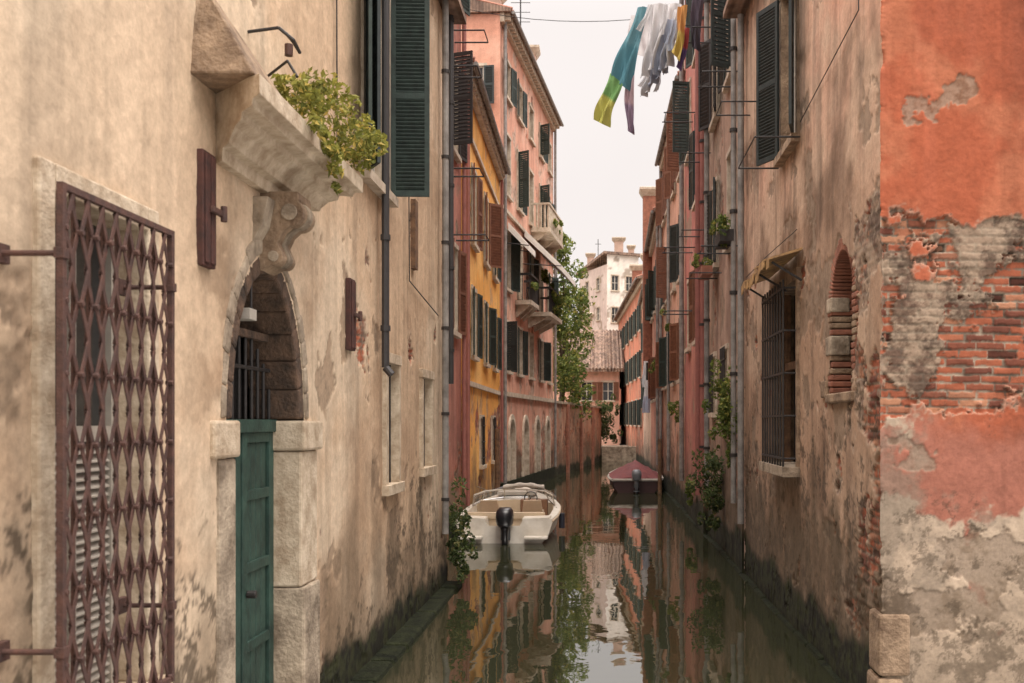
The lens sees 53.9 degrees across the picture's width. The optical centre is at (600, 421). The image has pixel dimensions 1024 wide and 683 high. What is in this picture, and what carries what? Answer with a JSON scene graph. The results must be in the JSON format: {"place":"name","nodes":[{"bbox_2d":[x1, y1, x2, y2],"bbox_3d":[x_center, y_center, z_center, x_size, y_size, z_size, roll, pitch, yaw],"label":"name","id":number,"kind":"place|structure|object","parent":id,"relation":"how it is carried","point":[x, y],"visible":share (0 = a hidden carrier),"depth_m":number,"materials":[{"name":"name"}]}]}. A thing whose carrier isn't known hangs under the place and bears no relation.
{"place":"outdoors","nodes":[
{"label":"outdoors","id":0,"kind":"place"},
{"bbox_2d":[503,0,684,326],"label":"sky","id":1,"kind":"structure","parent":0,"point":[602,169],"materials":[{"name":"white"}]},
{"bbox_2d":[602,443,626,445],"bbox_3d":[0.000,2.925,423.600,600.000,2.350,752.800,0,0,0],"label":"quay ground","id":2,"kind":"structure","parent":0,"point":[620,444],"depth_m":74.44,"materials":[{"name":"beige stone"}]},
{"bbox_2d":[553,231,596,421],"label":"garden tree","id":3,"kind":"object","parent":2,"relation":"on","point":[567,370],"visible":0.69,"depth_m":53.13,"materials":[{"name":"green plant"}]},
{"bbox_2d":[557,401,601,472],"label":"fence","id":4,"kind":"object","parent":2,"relation":"on","point":[568,404],"visible":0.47,"depth_m":55.92,"materials":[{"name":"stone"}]},
{"bbox_2d":[553,403,601,475],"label":"face","id":5,"kind":"object","parent":4,"relation":"attached to","point":[560,468],"visible":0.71,"depth_m":54.40},
{"bbox_2d":[595,393,622,443],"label":"ivy","id":6,"kind":"object","parent":5,"relation":"attached to","point":[605,420],"visible":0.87,"depth_m":66.19,"materials":[{"name":"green plant"}]},
{"bbox_2d":[553,372,618,444],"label":"facade","id":7,"kind":"structure","parent":2,"relation":"on","point":[601,376],"depth_m":75.01,"materials":[{"name":"paint"}]},
{"bbox_2d":[578,381,618,401],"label":"windows","id":8,"kind":"structure","parent":7,"relation":"attached to","point":[604,390],"depth_m":74.94,"materials":[{"name":"stone"}]},
{"bbox_2d":[553,313,623,371],"bbox_3d":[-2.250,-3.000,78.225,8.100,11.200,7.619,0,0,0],"label":"roof","id":9,"kind":"structure","parent":2,"relation":"on","point":[606,353],"depth_m":77.54,"materials":[{"name":"tile"}]},
{"bbox_2d":[580,264,606,330],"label":"flank","id":10,"kind":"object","parent":2,"relation":"on","point":[600,299],"visible":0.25,"depth_m":102.11,"materials":[{"name":"paint"}]},
{"bbox_2d":[585,274,631,322],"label":"windows","id":11,"kind":"structure","parent":10,"relation":"attached to","point":[615,284],"depth_m":100.85,"materials":[{"name":"stone"}]},
{"bbox_2d":[576,237,639,273],"bbox_3d":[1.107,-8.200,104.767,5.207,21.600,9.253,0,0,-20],"label":"roof","id":12,"kind":"structure","parent":2,"relation":"on","point":[599,260],"depth_m":101.82,"materials":[{"name":"tile"}]},
{"bbox_2d":[602,446,635,461],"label":"quay edge","id":13,"kind":"object","parent":2,"relation":"on","point":[618,453],"visible":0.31,"depth_m":65.70,"materials":[{"name":"stone"}]},
{"bbox_2d":[607,254,637,330],"bbox_3d":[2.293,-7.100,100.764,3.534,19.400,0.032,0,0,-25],"label":"building","id":14,"kind":"structure","parent":2,"relation":"on","point":[618,264],"depth_m":100.46,"materials":[{"name":"paint"}]},
{"bbox_2d":[618,288,642,463],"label":"facade","id":15,"kind":"structure","parent":2,"relation":"on","point":[632,436],"depth_m":69.03,"materials":[{"name":"paint"}]},
{"bbox_2d":[619,305,641,426],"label":"windows","id":16,"kind":"structure","parent":15,"relation":"attached to","point":[630,413],"depth_m":68.51,"materials":[{"name":"wood"}]},
{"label":"rear walls","id":17,"kind":"object","parent":2,"relation":"on","visible":0},
{"bbox_2d":[612,274,642,323],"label":"roof","id":18,"kind":"structure","parent":17,"relation":"on","point":[634,289],"depth_m":68.49,"materials":[{"name":"tile"}]},
{"bbox_2d":[629,253,642,282],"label":"chimneys","id":19,"kind":"object","parent":18,"relation":"on","point":[636,269],"visible":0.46,"depth_m":69.60,"materials":[{"name":"brick"}]},
{"bbox_2d":[378,461,882,682],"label":"canal water","id":20,"kind":"structure","parent":0,"point":[607,584],"depth_m":13.65,"materials":[{"name":"green liquid"}]},
{"bbox_2d":[0,0,447,682],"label":"facade","id":21,"kind":"structure","parent":20,"relation":"in","point":[116,96],"depth_m":6.32,"materials":[{"name":"paint"}]},
{"bbox_2d":[0,181,176,682],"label":"window grille","id":22,"kind":"object","parent":21,"relation":"attached to","point":[62,252],"depth_m":4.49,"materials":[{"name":"brown metal"}]},
{"bbox_2d":[30,155,172,682],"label":"window surround","id":23,"kind":"object","parent":21,"relation":"attached to","point":[47,174],"visible":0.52,"depth_m":4.44,"materials":[{"name":"beige stone"}]},
{"bbox_2d":[55,210,113,682],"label":"louvred window","id":24,"kind":"structure","parent":23,"relation":"attached to","point":[95,470],"depth_m":5.19,"materials":[{"name":"grey wood"}]},
{"bbox_2d":[190,0,279,93],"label":"canopy pediment","id":25,"kind":"structure","parent":21,"relation":"attached to","point":[223,58],"depth_m":6.06,"materials":[{"name":"brown stone"}]},
{"bbox_2d":[247,26,301,77],"bbox_3d":[-2.297,-2.607,7.198,0.359,0.329,0.419,0,0,0],"label":"iron bracket","id":26,"kind":"object","parent":21,"relation":"attached to","point":[288,49],"visible":0.96,"depth_m":7.07,"materials":[{"name":"black metal"}]},
{"bbox_2d":[196,148,361,350],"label":"iron plates","id":27,"kind":"object","parent":21,"relation":"attached to","point":[207,210],"visible":1,"depth_m":6.18,"materials":[{"name":"brown metal"}]},
{"bbox_2d":[215,74,362,210],"bbox_3d":[-2.270,-1.905,7.300,0.460,0.489,2.615,0,0,0],"label":"door canopy","id":28,"kind":"object","parent":21,"relation":"attached to","point":[267,140],"visible":0.86,"depth_m":6.73,"materials":[{"name":"beige stone"}]},
{"bbox_2d":[271,67,388,195],"bbox_3d":[-2.047,-2.205,7.810,0.514,0.977,2.242,0,0,4],"label":"canopy plant","id":29,"kind":"object","parent":28,"relation":"attached to","point":[312,95],"visible":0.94,"depth_m":7.61,"materials":[{"name":"green plant"}]},
{"bbox_2d":[360,0,429,207],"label":"shuttered window","id":30,"kind":"structure","parent":21,"relation":"attached to","point":[409,98],"depth_m":11.53,"materials":[{"name":"wood"}]},
{"bbox_2d":[336,0,453,533],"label":"downpipes","id":31,"kind":"object","parent":21,"relation":"attached to","point":[447,158],"visible":0.98,"depth_m":15.15,"materials":[{"name":"metal"}]},
{"bbox_2d":[382,352,436,495],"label":"windows","id":32,"kind":"structure","parent":21,"relation":"attached to","point":[392,483],"depth_m":12.05,"materials":[{"name":"beige stone"}]},
{"bbox_2d":[445,477,477,583],"bbox_3d":[-2.199,1.675,15.956,0.535,1.628,1.613,0,0,-5],"label":"climbing plant","id":33,"kind":"object","parent":21,"relation":"attached to","point":[460,557],"visible":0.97,"depth_m":15.80,"materials":[{"name":"green plant"}]},
{"bbox_2d":[210,240,322,682],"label":"door arch","id":34,"kind":"structure","parent":20,"relation":"in","point":[282,358],"depth_m":8.15,"materials":[{"name":"beige stone"}]},
{"bbox_2d":[240,286,256,320],"bbox_3d":[-2.510,-0.870,7.070,0.120,0.300,0.140,0,0,0],"label":"porch lamp","id":35,"kind":"object","parent":34,"relation":"attached to","point":[249,314],"visible":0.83,"depth_m":7.03,"materials":[{"name":"glass"}]},
{"bbox_2d":[226,325,276,682],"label":"door","id":36,"kind":"structure","parent":34,"relation":"in","point":[254,460],"depth_m":7.76,"materials":[{"name":"wood"}]},
{"bbox_2d":[252,192,314,275],"bbox_3d":[-2.302,-1.386,7.400,0.336,0.567,0.640,0,0,0],"label":"keystone corbel","id":37,"kind":"object","parent":34,"relation":"on","point":[282,221],"visible":1,"depth_m":7.24,"materials":[{"name":"brown stone"}]},
{"bbox_2d":[242,0,466,420],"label":"trim","id":38,"kind":"structure","parent":20,"relation":"in","point":[456,9],"depth_m":15.90,"materials":[{"name":"paint"}]},
{"bbox_2d":[348,581,461,682],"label":"foundation ledge","id":39,"kind":"object","parent":20,"relation":"in","point":[387,655],"visible":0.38,"depth_m":11.79,"materials":[{"name":"green stone"}]},
{"bbox_2d":[449,24,460,538],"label":"facade","id":40,"kind":"structure","parent":20,"relation":"in","point":[455,430],"depth_m":22.77,"materials":[{"name":"paint"}]},
{"bbox_2d":[454,0,472,338],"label":"windows","id":41,"kind":"structure","parent":40,"relation":"attached to","point":[463,94],"depth_m":21.86,"materials":[{"name":"wood"}]},
{"bbox_2d":[454,14,489,494],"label":"drying racks","id":42,"kind":"object","parent":40,"relation":"attached to","point":[463,167],"visible":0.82,"depth_m":23.15,"materials":[{"name":"metal"}]},
{"bbox_2d":[461,164,461,506],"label":"end wall","id":43,"kind":"structure","parent":20,"relation":"in","point":[461,347],"depth_m":23.50,"materials":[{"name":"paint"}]},
{"bbox_2d":[461,13,499,133],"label":"end wall","id":44,"kind":"structure","parent":20,"relation":"in","point":[489,52],"depth_m":34.05,"materials":[{"name":"paint"}]},
{"bbox_2d":[478,63,493,103],"bbox_3d":[-4.300,-11.450,33.973,1.413,1.500,0.193,0,0,0],"label":"end wall window","id":45,"kind":"structure","parent":44,"relation":"in","point":[487,71],"depth_m":33.91,"materials":[{"name":"grey glass"}]},
{"bbox_2d":[449,482,564,544],"bbox_3d":[-2.060,2.222,23.943,2.458,1.496,6.046,0,0,0],"label":"motorboat","id":46,"kind":"object","parent":20,"relation":"on","point":[519,513],"visible":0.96,"depth_m":21.90,"materials":[{"name":"white plastic"}]},
{"bbox_2d":[447,429,661,551],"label":"mooring poles","id":47,"kind":"object","parent":20,"relation":"in","point":[497,458],"visible":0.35,"depth_m":29.17,"materials":[{"name":"brown wood"}]},
{"bbox_2d":[607,460,663,493],"bbox_3d":[1.330,2.136,38.632,2.137,1.394,4.995,0,0,0],"label":"covered boat","id":48,"kind":"object","parent":20,"relation":"on","point":[635,476],"visible":0.89,"depth_m":36.60,"materials":[{"name":"fabric"}]},
{"bbox_2d":[662,228,662,487],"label":"end wall","id":49,"kind":"structure","parent":20,"relation":"in","point":[662,391],"depth_m":39.06,"materials":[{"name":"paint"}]},
{"bbox_2d":[703,485,706,534],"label":"end wall","id":50,"kind":"structure","parent":20,"relation":"in","point":[704,522],"depth_m":23.06,"materials":[{"name":"paint"}]},
{"bbox_2d":[707,4,741,570],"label":"facade","id":51,"kind":"structure","parent":20,"relation":"in","point":[727,536],"depth_m":19.79,"materials":[{"name":"paint"}]},
{"bbox_2d":[686,444,724,531],"bbox_3d":[2.188,1.307,20.090,0.848,1.707,1.414,0,0,15],"label":"wall ivy","id":52,"kind":"object","parent":51,"relation":"attached to","point":[710,497],"depth_m":19.86,"materials":[{"name":"green plant"}]},
{"bbox_2d":[698,0,730,426],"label":"windows","id":53,"kind":"structure","parent":51,"relation":"attached to","point":[714,54],"depth_m":20.55,"materials":[{"name":"wood"}]},
{"bbox_2d":[701,359,737,467],"bbox_3d":[2.189,-0.157,17.485,0.864,1.953,0.910,0,0,0],"label":"wall ivy","id":54,"kind":"object","parent":51,"relation":"attached to","point":[724,407],"depth_m":17.38,"materials":[{"name":"green plant"}]},
{"bbox_2d":[742,524,743,572],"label":"end wall","id":55,"kind":"structure","parent":20,"relation":"in","point":[742,548],"depth_m":17.05,"materials":[{"name":"paint"}]},
{"bbox_2d":[662,488,909,682],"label":"foundation stones","id":56,"kind":"object","parent":20,"relation":"in","point":[889,644],"visible":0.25,"depth_m":8.58,"materials":[{"name":"beige stone"}]},
{"bbox_2d":[723,0,885,568],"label":"wall","id":57,"kind":"structure","parent":20,"relation":"in","point":[733,8],"depth_m":16.98,"materials":[{"name":"paint"}]},
{"bbox_2d":[744,0,882,682],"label":"side wall","id":58,"kind":"structure","parent":20,"relation":"in","point":[812,556],"depth_m":10.85,"materials":[{"name":"paint"}]},
{"bbox_2d":[716,0,800,168],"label":"shuttered window","id":59,"kind":"structure","parent":58,"relation":"attached to","point":[767,136],"depth_m":13.32,"materials":[{"name":"green wood"}]},
{"bbox_2d":[741,247,802,301],"bbox_3d":[2.209,-1.889,13.197,0.462,0.402,2.494,0,0,0],"label":"tin canopy","id":60,"kind":"object","parent":58,"relation":"attached to","point":[769,268],"visible":0.98,"depth_m":12.82,"materials":[{"name":"metal"}]},
{"bbox_2d":[759,267,802,476],"bbox_3d":[2.476,-0.610,13.100,0.510,2.560,1.923,0,0,0],"label":"barred window","id":61,"kind":"structure","parent":58,"relation":"attached to","point":[783,377],"depth_m":13.16,"materials":[{"name":"black metal"}]},
{"bbox_2d":[738,0,858,523],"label":"downpipe","id":62,"kind":"object","parent":58,"relation":"attached to","point":[740,274],"visible":0.94,"depth_m":16.65,"materials":[{"name":"metal"}]},
{"bbox_2d":[821,238,882,402],"bbox_3d":[2.553,-1.031,10.149,0.356,1.662,1.442,0,0,0],"label":"arched niche","id":63,"kind":"object","parent":58,"relation":"attached to","point":[840,343],"visible":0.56,"depth_m":10.45,"materials":[{"name":"brick"}]},
{"bbox_2d":[880,0,1023,682],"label":"canal front","id":64,"kind":"structure","parent":58,"relation":"attached to","point":[952,312],"depth_m":8.58,"materials":[{"name":"paint"}]},
{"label":"rear walls","id":65,"kind":"object","parent":20,"relation":"in","visible":0},
{"bbox_2d":[470,0,563,131],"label":"roof","id":66,"kind":"structure","parent":65,"relation":"on","point":[516,36],"depth_m":37.44,"materials":[{"name":"tile"}]},
{"bbox_2d":[487,0,540,61],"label":"chimneys and antennas","id":67,"kind":"object","parent":66,"relation":"attached to","point":[535,49],"visible":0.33,"depth_m":43.33,"materials":[{"name":"paint"}]},
{"bbox_2d":[500,22,552,483],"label":"facade","id":68,"kind":"structure","parent":65,"relation":"attached to","point":[519,408],"depth_m":39.68,"materials":[{"name":"paint"}]},
{"bbox_2d":[507,53,558,384],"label":"windows","id":69,"kind":"structure","parent":68,"relation":"attached to","point":[519,340],"depth_m":38.36,"materials":[{"name":"wood"}]},
{"bbox_2d":[515,202,562,334],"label":"balconies","id":70,"kind":"structure","parent":68,"relation":"attached to","point":[549,238],"depth_m":40.35,"materials":[{"name":"stone"}]},
{"bbox_2d":[531,218,567,317],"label":"balcony plants","id":71,"kind":"object","parent":70,"relation":"on","point":[559,301],"visible":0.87,"depth_m":40.71,"materials":[{"name":"green plant"}]},
{"bbox_2d":[507,222,575,286],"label":"awnings","id":72,"kind":"object","parent":68,"relation":"attached to","point":[552,261],"visible":0.99,"depth_m":38.49,"materials":[{"name":"fabric"}]},
{"bbox_2d":[500,22,556,488],"bbox_3d":[-2.880,-5.600,40.505,0.520,16.400,13.050,0,0,5],"label":"arcade","id":73,"kind":"object","parent":65,"relation":"attached to","point":[538,476],"visible":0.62,"depth_m":36.70,"materials":[{"name":"stone"}]},
{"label":"rear walls","id":74,"kind":"object","parent":20,"relation":"in","visible":0},
{"bbox_2d":[462,109,499,509],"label":"facade","id":75,"kind":"structure","parent":74,"relation":"attached to","point":[485,403],"depth_m":28.37,"materials":[{"name":"paint"}]},
{"bbox_2d":[466,84,502,505],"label":"string courses","id":76,"kind":"object","parent":75,"relation":"attached to","point":[469,383],"visible":0.54,"depth_m":23.88,"materials":[{"name":"stone"}]},
{"bbox_2d":[470,162,502,468],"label":"windows","id":77,"kind":"structure","parent":75,"relation":"attached to","point":[489,221],"depth_m":28.62,"materials":[{"name":"wood"}]},
{"bbox_2d":[461,55,510,181],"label":"roof","id":78,"kind":"structure","parent":74,"relation":"on","point":[483,111],"depth_m":27.81,"materials":[{"name":"tile"}]},
{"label":"rear walls","id":79,"kind":"object","parent":20,"relation":"in","visible":0},
{"bbox_2d":[685,0,702,531],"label":"facade","id":80,"kind":"structure","parent":79,"relation":"attached to","point":[694,509],"depth_m":27.15,"materials":[{"name":"paint"}]},
{"bbox_2d":[662,0,700,494],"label":"pipes and racks","id":81,"kind":"object","parent":80,"relation":"attached to","point":[681,310],"visible":0.73,"depth_m":25.19,"materials":[{"name":"metal"}]},
{"bbox_2d":[672,0,694,353],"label":"windows","id":82,"kind":"structure","parent":80,"relation":"attached to","point":[683,137],"depth_m":26.68,"materials":[{"name":"wood"}]},
{"bbox_2d":[679,0,737,502],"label":"pipes and racks","id":83,"kind":"object","parent":80,"relation":"attached to","point":[705,272],"visible":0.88,"depth_m":20.89,"materials":[{"name":"metal"}]},
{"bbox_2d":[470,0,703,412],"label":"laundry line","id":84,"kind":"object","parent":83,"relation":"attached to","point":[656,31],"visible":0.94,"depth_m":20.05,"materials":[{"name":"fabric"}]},
{"bbox_2d":[691,213,730,268],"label":"window box flowers","id":85,"kind":"object","parent":83,"relation":"on","point":[721,221],"visible":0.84,"depth_m":17.53,"materials":[{"name":"green plant"}]},
{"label":"rear walls","id":86,"kind":"object","parent":20,"relation":"in","visible":0},
{"bbox_2d":[655,69,685,170],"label":"roof","id":87,"kind":"structure","parent":86,"relation":"on","point":[659,161],"depth_m":35.34,"materials":[{"name":"tile"}]},
{"bbox_2d":[659,60,684,470],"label":"pipes and chimneys","id":88,"kind":"object","parent":86,"relation":"attached to","point":[660,336],"visible":0.19,"depth_m":34.65,"materials":[{"name":"paint"}]},
{"bbox_2d":[663,158,684,507],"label":"facade","id":89,"kind":"structure","parent":86,"relation":"attached to","point":[673,486],"depth_m":33.71,"materials":[{"name":"paint"}]},
{"bbox_2d":[656,111,678,390],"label":"windows","id":90,"kind":"structure","parent":89,"relation":"attached to","point":[666,185],"depth_m":34.01,"materials":[{"name":"wood"}]},
{"bbox_2d":[648,309,694,505],"bbox_3d":[2.248,-0.822,32.923,0.650,5.828,16.601,0,0,0],"label":"wall ivy","id":91,"kind":"object","parent":89,"relation":"attached to","point":[688,492],"depth_m":29.65,"materials":[{"name":"green plant"}]},
{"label":"rear walls","id":92,"kind":"object","parent":20,"relation":"in","visible":0},
{"bbox_2d":[644,206,655,256],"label":"roof","id":93,"kind":"structure","parent":92,"relation":"on","point":[650,239],"depth_m":43.16,"materials":[{"name":"tile"}]},
{"bbox_2d":[651,241,657,471],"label":"facade","id":94,"kind":"structure","parent":92,"relation":"attached to","point":[654,466],"depth_m":46.04,"materials":[{"name":"paint"}]},
{"bbox_2d":[639,186,658,464],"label":"chimney stack","id":95,"kind":"object","parent":94,"relation":"on","point":[647,194],"visible":0.59,"depth_m":47.99,"materials":[{"name":"brick"}]},
{"bbox_2d":[645,260,655,402],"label":"windows","id":96,"kind":"structure","parent":94,"relation":"attached to","point":[650,299],"depth_m":42.89,"materials":[{"name":"wood"}]},
{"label":"rear walls","id":97,"kind":"object","parent":20,"relation":"in","visible":0},
{"bbox_2d":[637,282,642,309],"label":"roof","id":98,"kind":"structure","parent":97,"relation":"on","point":[640,300],"depth_m":57.04,"materials":[{"name":"tile"}]},
{"bbox_2d":[643,403,650,468],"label":"facade","id":99,"kind":"structure","parent":97,"relation":"attached to","point":[646,439],"depth_m":54.02,"materials":[{"name":"paint"}]},
{"bbox_2d":[641,318,643,407],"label":"windows","id":100,"kind":"structure","parent":99,"relation":"attached to","point":[642,392],"depth_m":57.63,"materials":[{"name":"wood"}]}
]}

